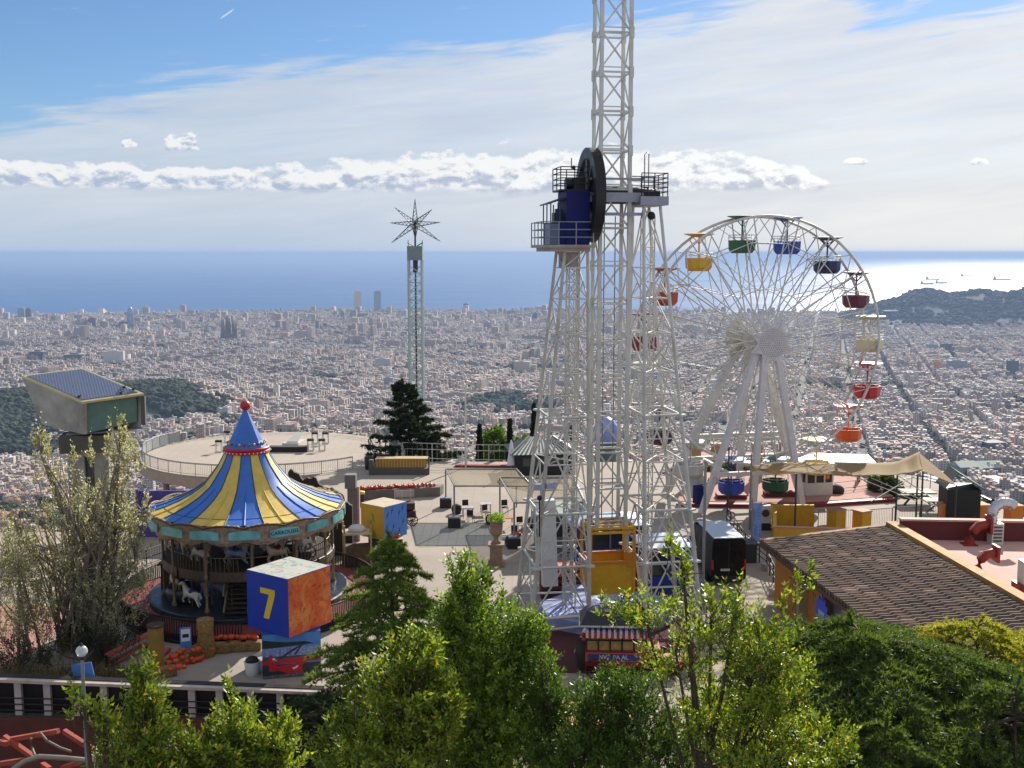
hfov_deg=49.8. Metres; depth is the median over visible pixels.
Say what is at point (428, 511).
plaza
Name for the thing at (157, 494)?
purple wall
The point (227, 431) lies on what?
viewing bench
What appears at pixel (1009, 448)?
apartment building
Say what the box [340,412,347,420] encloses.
apartment building
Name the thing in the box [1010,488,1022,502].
apartment building
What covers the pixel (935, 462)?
apartment building
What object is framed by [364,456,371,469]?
litter bin
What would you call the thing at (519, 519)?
chair
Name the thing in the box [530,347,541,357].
apartment building
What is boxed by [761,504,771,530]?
vending machine
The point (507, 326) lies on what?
apartment building
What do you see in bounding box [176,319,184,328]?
apartment building
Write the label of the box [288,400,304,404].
apartment building
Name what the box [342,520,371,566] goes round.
pale stand
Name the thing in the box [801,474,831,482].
window
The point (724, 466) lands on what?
round shrub
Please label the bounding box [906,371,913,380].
apartment building
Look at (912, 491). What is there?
picnic table
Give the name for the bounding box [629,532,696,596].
blue kiosk
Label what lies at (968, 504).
black hut
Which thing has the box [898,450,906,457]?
apartment building
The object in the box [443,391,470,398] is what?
apartment building
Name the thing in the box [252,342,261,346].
apartment building
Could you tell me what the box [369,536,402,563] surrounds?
display box
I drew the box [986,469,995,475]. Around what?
apartment building
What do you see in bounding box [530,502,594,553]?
snack kiosk
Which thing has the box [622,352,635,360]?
apartment building
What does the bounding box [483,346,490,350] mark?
apartment building
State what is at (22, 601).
bare poplar
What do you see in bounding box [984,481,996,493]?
apartment building
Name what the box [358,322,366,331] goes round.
apartment building
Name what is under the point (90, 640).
dark undergrowth
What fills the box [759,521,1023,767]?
tiled building
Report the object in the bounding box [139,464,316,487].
terrace edge
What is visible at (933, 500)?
picnic table
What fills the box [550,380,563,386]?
apartment building
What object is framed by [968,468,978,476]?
apartment building
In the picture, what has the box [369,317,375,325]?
apartment building
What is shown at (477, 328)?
apartment building
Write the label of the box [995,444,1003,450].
apartment building
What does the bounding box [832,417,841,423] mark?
apartment building
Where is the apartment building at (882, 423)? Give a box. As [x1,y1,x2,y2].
[879,418,885,428]
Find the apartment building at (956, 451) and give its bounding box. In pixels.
[952,447,961,460]
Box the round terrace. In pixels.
[140,432,388,489]
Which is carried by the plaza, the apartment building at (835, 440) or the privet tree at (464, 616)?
the privet tree at (464, 616)
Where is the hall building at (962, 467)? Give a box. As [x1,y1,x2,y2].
[950,460,979,473]
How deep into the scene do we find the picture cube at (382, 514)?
66.65 m
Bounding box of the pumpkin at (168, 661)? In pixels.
[165,659,171,664]
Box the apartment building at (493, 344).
[491,342,495,350]
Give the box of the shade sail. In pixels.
[751,452,956,525]
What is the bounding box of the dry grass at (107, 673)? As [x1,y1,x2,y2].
[0,656,148,677]
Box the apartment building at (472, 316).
[470,314,474,321]
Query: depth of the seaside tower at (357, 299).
7535.59 m
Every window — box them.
[523,458,561,466]
[536,517,565,536]
[568,526,641,548]
[636,544,688,576]
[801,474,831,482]
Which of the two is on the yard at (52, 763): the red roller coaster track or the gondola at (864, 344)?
the red roller coaster track
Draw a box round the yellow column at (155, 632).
[146,621,164,673]
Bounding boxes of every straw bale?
[153,664,176,678]
[165,653,189,664]
[184,649,199,656]
[215,641,230,653]
[227,640,246,651]
[241,639,261,650]
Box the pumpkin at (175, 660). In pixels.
[172,658,178,663]
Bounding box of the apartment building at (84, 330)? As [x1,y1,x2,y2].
[79,325,88,337]
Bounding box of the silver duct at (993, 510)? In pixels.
[986,497,1017,544]
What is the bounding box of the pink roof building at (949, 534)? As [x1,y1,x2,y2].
[898,517,1023,584]
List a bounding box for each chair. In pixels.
[462,500,467,512]
[467,510,474,523]
[482,504,490,517]
[501,500,507,513]
[511,525,519,534]
[516,516,523,530]
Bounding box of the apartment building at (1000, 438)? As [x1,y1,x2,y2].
[998,436,1005,441]
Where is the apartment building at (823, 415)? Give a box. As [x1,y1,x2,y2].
[819,412,845,421]
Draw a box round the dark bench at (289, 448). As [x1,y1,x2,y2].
[270,445,308,451]
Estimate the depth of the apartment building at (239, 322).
5973.51 m
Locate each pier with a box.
[826,506,846,527]
[852,508,872,527]
[938,501,945,517]
[980,502,989,517]
[1003,503,1023,518]
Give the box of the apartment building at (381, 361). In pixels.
[375,357,391,367]
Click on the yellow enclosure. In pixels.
(782, 520)
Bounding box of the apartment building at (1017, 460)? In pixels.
[1013,456,1021,466]
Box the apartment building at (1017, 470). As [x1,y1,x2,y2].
[1013,465,1022,475]
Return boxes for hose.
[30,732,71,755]
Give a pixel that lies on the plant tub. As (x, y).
(458, 508)
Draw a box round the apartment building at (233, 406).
[227,403,234,412]
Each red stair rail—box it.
[104,632,147,665]
[105,642,147,667]
[164,647,170,655]
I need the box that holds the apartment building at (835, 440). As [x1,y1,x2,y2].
[832,438,839,443]
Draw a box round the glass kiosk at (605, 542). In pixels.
[565,511,650,560]
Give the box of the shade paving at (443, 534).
[411,521,504,546]
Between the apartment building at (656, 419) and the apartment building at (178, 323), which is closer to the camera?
the apartment building at (656, 419)
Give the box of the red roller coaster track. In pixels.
[0,728,94,767]
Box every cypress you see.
[475,423,482,461]
[505,418,513,461]
[529,402,538,436]
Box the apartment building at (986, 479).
[981,477,992,490]
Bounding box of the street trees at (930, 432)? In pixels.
[0,334,1023,531]
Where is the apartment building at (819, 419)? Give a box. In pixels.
[813,417,821,423]
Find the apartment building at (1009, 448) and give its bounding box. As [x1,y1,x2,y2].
[1006,446,1015,455]
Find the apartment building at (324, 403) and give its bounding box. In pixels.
[305,398,329,408]
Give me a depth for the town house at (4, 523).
1204.55 m
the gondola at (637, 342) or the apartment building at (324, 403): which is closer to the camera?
the gondola at (637, 342)
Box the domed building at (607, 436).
[593,417,616,461]
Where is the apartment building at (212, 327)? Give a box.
[205,325,216,331]
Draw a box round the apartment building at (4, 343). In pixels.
[0,340,11,346]
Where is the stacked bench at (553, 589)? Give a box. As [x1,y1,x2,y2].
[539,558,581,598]
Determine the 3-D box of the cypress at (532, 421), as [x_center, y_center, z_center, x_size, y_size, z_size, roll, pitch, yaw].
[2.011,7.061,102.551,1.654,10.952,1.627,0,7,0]
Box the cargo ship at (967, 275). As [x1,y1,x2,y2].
[960,273,974,276]
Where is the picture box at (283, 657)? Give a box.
[262,626,320,678]
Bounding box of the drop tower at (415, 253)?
[392,201,440,441]
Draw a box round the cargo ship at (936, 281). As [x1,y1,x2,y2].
[935,279,947,283]
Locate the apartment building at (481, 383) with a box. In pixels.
[476,378,486,388]
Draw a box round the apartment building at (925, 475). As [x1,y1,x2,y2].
[919,471,931,477]
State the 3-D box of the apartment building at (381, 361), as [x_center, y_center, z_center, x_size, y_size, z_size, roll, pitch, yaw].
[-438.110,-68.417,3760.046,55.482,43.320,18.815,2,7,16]
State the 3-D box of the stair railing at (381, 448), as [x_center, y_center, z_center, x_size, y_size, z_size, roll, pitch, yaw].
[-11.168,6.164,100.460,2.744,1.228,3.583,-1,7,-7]
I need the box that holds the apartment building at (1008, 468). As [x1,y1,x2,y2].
[1003,464,1012,473]
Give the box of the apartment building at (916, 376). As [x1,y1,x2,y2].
[903,370,918,381]
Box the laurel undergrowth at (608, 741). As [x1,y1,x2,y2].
[506,640,706,767]
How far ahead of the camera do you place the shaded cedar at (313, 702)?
34.53 m
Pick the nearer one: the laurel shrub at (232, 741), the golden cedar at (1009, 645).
the laurel shrub at (232, 741)
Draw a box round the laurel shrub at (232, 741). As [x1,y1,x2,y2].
[77,643,317,767]
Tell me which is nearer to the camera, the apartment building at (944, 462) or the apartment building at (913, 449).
the apartment building at (944, 462)
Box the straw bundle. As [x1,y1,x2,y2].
[196,616,215,658]
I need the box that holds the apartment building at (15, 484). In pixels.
[6,481,17,487]
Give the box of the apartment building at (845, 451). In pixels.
[841,448,848,453]
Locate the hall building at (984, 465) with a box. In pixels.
[975,460,1003,472]
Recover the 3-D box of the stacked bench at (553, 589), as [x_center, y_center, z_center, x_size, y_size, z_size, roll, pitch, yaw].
[2.642,10.612,60.115,2.200,1.950,1.040,0,7,-4]
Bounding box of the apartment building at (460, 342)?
[457,340,465,344]
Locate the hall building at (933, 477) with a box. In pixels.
[924,476,937,483]
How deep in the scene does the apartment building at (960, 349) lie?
4367.49 m
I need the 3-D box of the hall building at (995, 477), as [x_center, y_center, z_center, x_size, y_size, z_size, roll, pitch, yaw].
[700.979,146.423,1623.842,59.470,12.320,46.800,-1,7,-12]
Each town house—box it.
[0,520,10,526]
[5,498,20,502]
[9,488,15,493]
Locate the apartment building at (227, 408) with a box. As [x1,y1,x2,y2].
[222,405,230,412]
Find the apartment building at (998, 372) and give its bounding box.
[994,369,1002,375]
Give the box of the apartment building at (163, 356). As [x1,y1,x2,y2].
[161,354,171,359]
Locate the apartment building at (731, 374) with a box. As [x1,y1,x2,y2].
[727,371,734,379]
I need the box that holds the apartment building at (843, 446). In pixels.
[841,442,848,448]
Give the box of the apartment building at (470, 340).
[467,337,472,344]
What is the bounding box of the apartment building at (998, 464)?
[994,461,1002,472]
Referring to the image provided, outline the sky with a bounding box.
[0,0,1023,257]
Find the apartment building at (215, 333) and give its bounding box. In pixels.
[211,331,220,335]
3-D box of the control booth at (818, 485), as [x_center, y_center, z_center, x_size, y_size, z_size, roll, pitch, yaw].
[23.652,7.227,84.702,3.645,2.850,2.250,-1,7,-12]
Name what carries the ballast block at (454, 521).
on the shade paving at (443, 534)
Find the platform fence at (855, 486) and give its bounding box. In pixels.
[834,472,934,488]
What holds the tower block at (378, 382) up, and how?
on the terrain at (935, 308)
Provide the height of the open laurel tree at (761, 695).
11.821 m
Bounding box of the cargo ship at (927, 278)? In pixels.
[925,276,940,279]
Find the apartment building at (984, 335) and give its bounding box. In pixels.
[976,334,988,340]
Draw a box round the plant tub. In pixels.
[451,504,461,513]
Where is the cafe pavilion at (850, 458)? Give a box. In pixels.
[814,453,875,475]
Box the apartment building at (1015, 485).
[1010,482,1020,488]
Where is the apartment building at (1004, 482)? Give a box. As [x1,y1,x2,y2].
[999,477,1010,489]
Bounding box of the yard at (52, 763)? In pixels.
[0,758,311,767]
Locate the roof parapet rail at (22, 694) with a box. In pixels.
[0,673,324,717]
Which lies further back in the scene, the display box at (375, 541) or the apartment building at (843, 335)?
the apartment building at (843, 335)
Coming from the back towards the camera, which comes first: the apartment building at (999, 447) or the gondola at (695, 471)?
the apartment building at (999, 447)
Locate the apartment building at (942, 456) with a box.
[938,454,947,459]
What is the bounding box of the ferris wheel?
[636,214,879,513]
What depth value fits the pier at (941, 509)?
76.01 m
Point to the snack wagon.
(602, 640)
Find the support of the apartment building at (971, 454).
on the terrain at (935, 308)
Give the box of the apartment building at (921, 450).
[918,447,924,455]
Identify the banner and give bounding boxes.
[751,498,761,541]
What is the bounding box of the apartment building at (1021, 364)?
[1019,361,1023,369]
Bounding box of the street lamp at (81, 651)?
[75,643,87,765]
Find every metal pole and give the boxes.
[701,460,706,605]
[726,447,729,513]
[748,454,752,529]
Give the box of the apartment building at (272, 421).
[264,416,282,429]
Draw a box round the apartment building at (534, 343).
[531,341,538,347]
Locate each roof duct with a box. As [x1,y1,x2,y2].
[959,514,993,545]
[975,544,1000,568]
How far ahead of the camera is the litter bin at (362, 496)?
81.18 m
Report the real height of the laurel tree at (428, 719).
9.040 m
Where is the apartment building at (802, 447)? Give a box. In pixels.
[798,445,805,451]
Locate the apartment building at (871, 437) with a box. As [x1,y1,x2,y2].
[868,435,875,446]
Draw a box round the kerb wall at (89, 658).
[66,635,110,675]
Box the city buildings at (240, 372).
[0,304,1023,531]
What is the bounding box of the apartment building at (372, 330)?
[370,325,375,335]
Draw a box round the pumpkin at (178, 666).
[175,662,182,669]
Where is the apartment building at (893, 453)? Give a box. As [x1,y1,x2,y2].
[889,450,897,458]
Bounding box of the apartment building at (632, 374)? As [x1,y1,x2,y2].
[630,368,638,379]
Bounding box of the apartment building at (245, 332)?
[241,328,249,336]
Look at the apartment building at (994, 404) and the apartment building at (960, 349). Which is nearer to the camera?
the apartment building at (994, 404)
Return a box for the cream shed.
[729,455,813,468]
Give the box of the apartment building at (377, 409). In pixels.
[373,406,380,413]
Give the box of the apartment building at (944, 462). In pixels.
[940,458,949,470]
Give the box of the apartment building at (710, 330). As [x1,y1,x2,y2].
[707,328,712,333]
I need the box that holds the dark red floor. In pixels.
[513,617,698,675]
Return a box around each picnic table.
[898,488,936,505]
[919,497,937,512]
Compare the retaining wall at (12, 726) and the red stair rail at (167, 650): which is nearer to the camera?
the retaining wall at (12, 726)
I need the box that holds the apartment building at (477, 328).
[470,326,482,331]
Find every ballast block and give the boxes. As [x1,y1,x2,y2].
[440,496,451,507]
[448,515,460,527]
[507,535,520,548]
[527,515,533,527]
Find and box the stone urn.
[487,512,504,567]
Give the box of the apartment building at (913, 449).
[909,445,917,455]
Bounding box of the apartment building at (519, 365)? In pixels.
[514,360,530,372]
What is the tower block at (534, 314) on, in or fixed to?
on the terrain at (935, 308)
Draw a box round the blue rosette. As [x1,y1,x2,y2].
[815,595,828,619]
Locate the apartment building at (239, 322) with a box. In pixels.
[235,320,244,325]
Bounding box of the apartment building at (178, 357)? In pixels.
[172,354,182,360]
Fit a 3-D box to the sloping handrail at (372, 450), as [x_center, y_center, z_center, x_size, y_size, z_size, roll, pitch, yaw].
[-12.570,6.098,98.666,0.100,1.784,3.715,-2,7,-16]
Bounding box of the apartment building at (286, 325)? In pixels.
[283,321,289,330]
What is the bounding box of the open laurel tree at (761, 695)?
[590,516,862,767]
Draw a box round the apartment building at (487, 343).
[482,341,492,347]
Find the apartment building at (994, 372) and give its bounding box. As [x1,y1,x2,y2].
[986,371,995,376]
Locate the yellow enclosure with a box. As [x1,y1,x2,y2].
[771,504,845,536]
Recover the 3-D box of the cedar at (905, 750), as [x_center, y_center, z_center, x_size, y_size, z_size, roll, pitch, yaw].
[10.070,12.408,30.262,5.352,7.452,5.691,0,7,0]
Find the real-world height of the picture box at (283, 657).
2.020 m
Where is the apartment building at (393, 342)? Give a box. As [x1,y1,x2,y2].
[386,339,400,347]
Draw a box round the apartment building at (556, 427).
[538,423,563,434]
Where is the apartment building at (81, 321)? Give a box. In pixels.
[77,318,85,325]
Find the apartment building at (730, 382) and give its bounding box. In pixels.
[711,379,733,388]
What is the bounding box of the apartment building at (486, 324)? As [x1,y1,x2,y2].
[482,322,492,328]
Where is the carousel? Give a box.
[119,400,375,644]
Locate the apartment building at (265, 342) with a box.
[262,340,270,346]
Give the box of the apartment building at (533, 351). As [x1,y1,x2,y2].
[530,347,536,357]
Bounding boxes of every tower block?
[17,307,24,317]
[25,308,31,316]
[29,350,47,359]
[64,353,85,360]
[88,317,95,326]
[103,350,124,363]
[119,320,127,328]
[374,380,383,385]
[383,376,392,384]
[532,312,536,318]
[926,343,937,347]
[934,360,941,367]
[940,342,951,350]
[946,359,966,369]
[1006,359,1018,373]
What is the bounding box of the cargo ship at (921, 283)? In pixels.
[920,280,933,284]
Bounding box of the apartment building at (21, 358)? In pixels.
[11,356,25,360]
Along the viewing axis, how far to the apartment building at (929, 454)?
1811.61 m
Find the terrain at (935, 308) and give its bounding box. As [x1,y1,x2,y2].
[0,291,1023,525]
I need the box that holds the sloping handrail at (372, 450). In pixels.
[368,439,374,463]
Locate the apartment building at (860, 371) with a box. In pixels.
[855,365,861,375]
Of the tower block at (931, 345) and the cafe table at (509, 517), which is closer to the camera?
the cafe table at (509, 517)
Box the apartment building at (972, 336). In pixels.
[970,334,975,339]
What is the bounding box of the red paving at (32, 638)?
[0,605,69,672]
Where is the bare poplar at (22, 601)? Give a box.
[0,514,61,667]
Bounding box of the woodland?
[0,378,548,455]
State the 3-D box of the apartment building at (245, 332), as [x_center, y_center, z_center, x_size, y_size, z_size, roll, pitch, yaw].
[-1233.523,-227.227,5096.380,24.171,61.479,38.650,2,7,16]
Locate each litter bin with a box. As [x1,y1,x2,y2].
[244,655,259,675]
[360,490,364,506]
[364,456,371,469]
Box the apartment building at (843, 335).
[842,333,853,338]
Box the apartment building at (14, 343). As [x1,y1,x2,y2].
[5,340,17,346]
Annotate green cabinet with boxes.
[743,538,758,562]
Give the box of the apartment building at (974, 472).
[971,470,980,478]
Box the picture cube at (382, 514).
[361,497,406,539]
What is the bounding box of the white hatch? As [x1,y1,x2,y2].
[282,432,305,444]
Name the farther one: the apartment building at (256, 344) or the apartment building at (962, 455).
the apartment building at (256, 344)
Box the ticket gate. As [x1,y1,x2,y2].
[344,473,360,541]
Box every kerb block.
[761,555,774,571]
[769,587,773,596]
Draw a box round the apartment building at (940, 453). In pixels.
[937,452,946,458]
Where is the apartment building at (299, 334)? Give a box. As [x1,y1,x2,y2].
[294,330,306,338]
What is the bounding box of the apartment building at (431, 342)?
[418,339,436,347]
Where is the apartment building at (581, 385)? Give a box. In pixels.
[580,378,586,388]
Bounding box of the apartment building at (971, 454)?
[966,451,974,460]
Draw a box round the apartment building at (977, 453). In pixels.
[974,451,982,455]
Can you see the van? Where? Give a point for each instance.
(725, 548)
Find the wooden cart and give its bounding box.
[394,490,417,525]
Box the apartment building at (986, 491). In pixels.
[985,486,995,496]
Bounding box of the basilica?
[220,309,238,338]
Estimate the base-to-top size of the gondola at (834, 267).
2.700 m
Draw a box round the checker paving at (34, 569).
[0,541,131,603]
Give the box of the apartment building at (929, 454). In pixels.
[925,449,933,460]
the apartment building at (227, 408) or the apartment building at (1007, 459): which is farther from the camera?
the apartment building at (227, 408)
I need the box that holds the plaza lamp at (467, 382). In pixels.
[460,380,470,466]
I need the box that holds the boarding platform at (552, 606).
[540,583,676,633]
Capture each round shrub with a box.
[722,463,747,471]
[863,475,903,496]
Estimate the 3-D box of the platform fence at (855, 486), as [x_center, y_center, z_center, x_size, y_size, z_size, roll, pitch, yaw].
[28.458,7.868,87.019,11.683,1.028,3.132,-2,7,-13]
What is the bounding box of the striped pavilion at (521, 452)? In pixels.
[505,435,579,475]
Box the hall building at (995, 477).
[961,475,1015,483]
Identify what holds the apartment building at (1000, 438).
on the terrain at (935, 308)
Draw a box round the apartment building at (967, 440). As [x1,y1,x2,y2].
[963,438,971,443]
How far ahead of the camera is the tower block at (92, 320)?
5933.23 m
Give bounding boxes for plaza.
[0,461,1023,767]
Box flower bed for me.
[455,464,510,467]
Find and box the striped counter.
[369,456,429,474]
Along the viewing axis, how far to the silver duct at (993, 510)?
56.61 m
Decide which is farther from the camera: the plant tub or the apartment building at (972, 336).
the apartment building at (972, 336)
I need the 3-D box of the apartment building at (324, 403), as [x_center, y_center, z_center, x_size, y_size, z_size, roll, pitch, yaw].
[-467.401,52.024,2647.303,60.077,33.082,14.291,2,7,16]
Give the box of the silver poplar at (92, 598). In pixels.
[0,403,158,653]
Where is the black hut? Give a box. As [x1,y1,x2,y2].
[936,465,984,517]
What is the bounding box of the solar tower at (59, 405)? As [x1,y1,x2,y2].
[22,368,146,541]
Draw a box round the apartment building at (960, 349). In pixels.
[954,346,966,352]
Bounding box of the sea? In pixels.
[0,257,1023,313]
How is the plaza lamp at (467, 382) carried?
on the flower bed
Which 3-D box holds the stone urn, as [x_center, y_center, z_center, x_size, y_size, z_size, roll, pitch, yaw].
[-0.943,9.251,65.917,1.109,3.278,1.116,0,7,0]
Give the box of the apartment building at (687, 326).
[682,324,697,331]
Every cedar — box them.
[255,685,441,767]
[258,527,460,767]
[360,378,464,461]
[664,607,1023,767]
[714,663,826,767]
[821,707,958,767]
[889,671,1023,767]
[903,612,1023,758]
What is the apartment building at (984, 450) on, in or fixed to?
on the terrain at (935, 308)
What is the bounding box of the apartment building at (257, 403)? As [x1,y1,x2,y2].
[254,398,261,408]
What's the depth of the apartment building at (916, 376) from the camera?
3293.37 m
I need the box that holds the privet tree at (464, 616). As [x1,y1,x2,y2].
[423,546,575,767]
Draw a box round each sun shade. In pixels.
[445,468,532,515]
[499,477,585,535]
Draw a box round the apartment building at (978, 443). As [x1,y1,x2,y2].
[974,440,981,448]
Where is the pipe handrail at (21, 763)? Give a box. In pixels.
[11,754,92,767]
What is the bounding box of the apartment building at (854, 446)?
[850,444,856,451]
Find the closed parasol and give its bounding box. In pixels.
[507,440,514,474]
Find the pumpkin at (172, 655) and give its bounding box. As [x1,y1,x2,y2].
[168,652,176,659]
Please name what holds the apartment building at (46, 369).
on the terrain at (935, 308)
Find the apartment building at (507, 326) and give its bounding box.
[505,322,510,332]
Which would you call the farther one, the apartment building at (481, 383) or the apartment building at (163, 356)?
the apartment building at (163, 356)
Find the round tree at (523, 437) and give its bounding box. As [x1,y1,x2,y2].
[513,433,527,441]
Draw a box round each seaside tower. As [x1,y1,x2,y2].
[354,291,361,308]
[374,290,380,310]
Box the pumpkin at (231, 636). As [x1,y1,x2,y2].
[228,633,234,639]
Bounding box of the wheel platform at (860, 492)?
[678,452,892,502]
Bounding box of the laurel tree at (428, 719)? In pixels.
[300,616,473,767]
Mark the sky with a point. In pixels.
(129, 128)
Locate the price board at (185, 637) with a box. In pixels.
[180,627,191,648]
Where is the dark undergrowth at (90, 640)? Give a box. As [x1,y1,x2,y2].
[0,612,141,673]
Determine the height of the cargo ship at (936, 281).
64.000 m
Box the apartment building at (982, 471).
[978,468,985,474]
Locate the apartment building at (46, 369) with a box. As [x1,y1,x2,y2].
[37,366,52,371]
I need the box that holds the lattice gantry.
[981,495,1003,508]
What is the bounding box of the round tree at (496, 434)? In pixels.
[482,422,506,461]
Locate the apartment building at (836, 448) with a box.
[833,445,839,453]
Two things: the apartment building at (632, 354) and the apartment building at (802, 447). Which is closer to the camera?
the apartment building at (802, 447)
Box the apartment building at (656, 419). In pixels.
[654,417,658,426]
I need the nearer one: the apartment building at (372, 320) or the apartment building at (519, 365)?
the apartment building at (519, 365)
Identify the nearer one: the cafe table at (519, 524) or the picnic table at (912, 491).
the cafe table at (519, 524)
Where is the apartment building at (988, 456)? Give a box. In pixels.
[984,452,993,460]
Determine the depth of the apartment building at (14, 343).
4656.94 m
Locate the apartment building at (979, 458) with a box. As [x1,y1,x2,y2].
[975,455,984,460]
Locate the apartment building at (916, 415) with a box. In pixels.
[913,411,919,424]
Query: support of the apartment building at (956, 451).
on the terrain at (935, 308)
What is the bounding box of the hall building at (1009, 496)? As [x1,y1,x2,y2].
[993,495,1013,498]
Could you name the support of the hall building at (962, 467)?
on the terrain at (935, 308)
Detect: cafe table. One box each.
[462,506,473,518]
[480,502,491,514]
[503,515,512,521]
[510,522,523,535]
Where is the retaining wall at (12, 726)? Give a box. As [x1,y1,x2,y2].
[0,717,314,758]
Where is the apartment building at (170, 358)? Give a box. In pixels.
[166,355,176,362]
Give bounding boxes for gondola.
[630,361,657,399]
[632,312,660,350]
[646,405,674,444]
[651,267,679,305]
[676,438,704,477]
[684,233,713,270]
[718,455,746,495]
[727,215,755,252]
[761,455,789,493]
[773,216,802,253]
[802,436,831,475]
[813,236,842,273]
[834,404,863,441]
[842,271,871,307]
[853,361,882,398]
[856,315,885,351]
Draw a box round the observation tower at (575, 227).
[513,0,706,652]
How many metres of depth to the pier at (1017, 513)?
75.44 m
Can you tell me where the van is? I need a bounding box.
[689,521,745,581]
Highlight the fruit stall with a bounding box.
[561,694,630,730]
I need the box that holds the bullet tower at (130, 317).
[127,307,133,327]
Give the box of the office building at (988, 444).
[979,439,1006,449]
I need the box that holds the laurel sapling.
[55,680,125,767]
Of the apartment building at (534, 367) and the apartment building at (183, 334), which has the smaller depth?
the apartment building at (534, 367)
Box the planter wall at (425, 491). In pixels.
[362,484,443,499]
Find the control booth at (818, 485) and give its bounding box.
[798,457,843,495]
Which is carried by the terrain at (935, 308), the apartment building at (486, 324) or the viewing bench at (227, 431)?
the apartment building at (486, 324)
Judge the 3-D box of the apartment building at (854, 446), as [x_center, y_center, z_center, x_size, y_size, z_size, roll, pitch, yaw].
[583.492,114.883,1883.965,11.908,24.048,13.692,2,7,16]
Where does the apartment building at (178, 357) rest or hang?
on the terrain at (935, 308)
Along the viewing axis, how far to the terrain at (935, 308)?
3545.33 m
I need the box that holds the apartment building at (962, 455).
[958,452,968,460]
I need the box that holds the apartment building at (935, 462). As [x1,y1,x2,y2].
[930,458,939,469]
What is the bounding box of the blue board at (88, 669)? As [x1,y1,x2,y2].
[71,662,94,676]
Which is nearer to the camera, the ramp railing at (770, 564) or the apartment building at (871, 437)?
the ramp railing at (770, 564)
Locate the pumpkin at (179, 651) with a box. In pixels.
[176,648,182,654]
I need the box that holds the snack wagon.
[579,605,687,678]
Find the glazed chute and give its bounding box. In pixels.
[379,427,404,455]
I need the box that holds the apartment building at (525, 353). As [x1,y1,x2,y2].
[522,350,529,357]
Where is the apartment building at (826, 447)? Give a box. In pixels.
[824,442,831,450]
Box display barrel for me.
[575,637,592,669]
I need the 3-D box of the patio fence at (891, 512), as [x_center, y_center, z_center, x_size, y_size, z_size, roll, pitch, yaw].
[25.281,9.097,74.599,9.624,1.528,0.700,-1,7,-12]
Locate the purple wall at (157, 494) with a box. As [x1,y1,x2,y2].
[135,488,188,536]
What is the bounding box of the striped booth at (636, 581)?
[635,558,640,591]
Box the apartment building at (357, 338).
[348,335,366,342]
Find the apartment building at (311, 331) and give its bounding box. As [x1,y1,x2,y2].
[307,326,314,337]
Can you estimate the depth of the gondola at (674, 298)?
77.55 m
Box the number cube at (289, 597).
[246,556,330,637]
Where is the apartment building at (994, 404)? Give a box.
[991,397,997,410]
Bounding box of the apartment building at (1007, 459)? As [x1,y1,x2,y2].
[1003,454,1012,464]
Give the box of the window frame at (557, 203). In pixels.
[543,203,558,223]
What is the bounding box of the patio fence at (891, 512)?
[817,503,944,526]
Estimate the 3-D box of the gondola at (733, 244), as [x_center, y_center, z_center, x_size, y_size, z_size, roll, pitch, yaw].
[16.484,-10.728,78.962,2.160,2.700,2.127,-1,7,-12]
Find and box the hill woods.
[837,286,1023,326]
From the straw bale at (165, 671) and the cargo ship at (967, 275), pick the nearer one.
the straw bale at (165, 671)
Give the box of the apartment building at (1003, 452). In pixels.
[999,449,1007,455]
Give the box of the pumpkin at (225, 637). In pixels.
[222,633,227,639]
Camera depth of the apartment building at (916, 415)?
2276.36 m
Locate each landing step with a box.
[715,492,746,498]
[763,490,794,496]
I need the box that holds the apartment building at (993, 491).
[987,487,998,496]
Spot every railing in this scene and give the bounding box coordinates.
[141,447,352,475]
[142,431,180,452]
[183,422,378,441]
[374,442,400,454]
[402,442,499,464]
[704,435,903,462]
[726,507,774,582]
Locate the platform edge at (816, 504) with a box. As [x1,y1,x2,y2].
[676,497,894,507]
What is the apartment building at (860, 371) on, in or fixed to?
on the terrain at (935, 308)
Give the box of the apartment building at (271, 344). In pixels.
[268,342,277,347]
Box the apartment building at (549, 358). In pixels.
[548,355,558,367]
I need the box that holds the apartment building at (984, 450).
[980,447,988,455]
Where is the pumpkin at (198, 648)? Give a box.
[194,645,201,651]
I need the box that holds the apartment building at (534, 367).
[531,364,536,371]
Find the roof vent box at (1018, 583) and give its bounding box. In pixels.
[1011,559,1023,592]
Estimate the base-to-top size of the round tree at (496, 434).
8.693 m
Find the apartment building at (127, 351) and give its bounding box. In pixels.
[118,349,130,354]
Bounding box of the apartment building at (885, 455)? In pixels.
[881,449,888,457]
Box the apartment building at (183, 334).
[177,332,187,336]
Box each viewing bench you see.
[215,440,222,452]
[224,430,230,442]
[307,438,313,450]
[311,432,317,443]
[318,438,325,450]
[322,432,328,443]
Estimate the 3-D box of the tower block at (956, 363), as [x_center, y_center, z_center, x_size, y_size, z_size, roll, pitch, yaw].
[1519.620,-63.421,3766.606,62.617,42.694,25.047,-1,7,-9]
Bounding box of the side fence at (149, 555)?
[68,541,170,591]
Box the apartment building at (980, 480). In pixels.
[978,476,985,486]
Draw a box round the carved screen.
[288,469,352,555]
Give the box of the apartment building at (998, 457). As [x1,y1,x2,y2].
[994,454,1002,462]

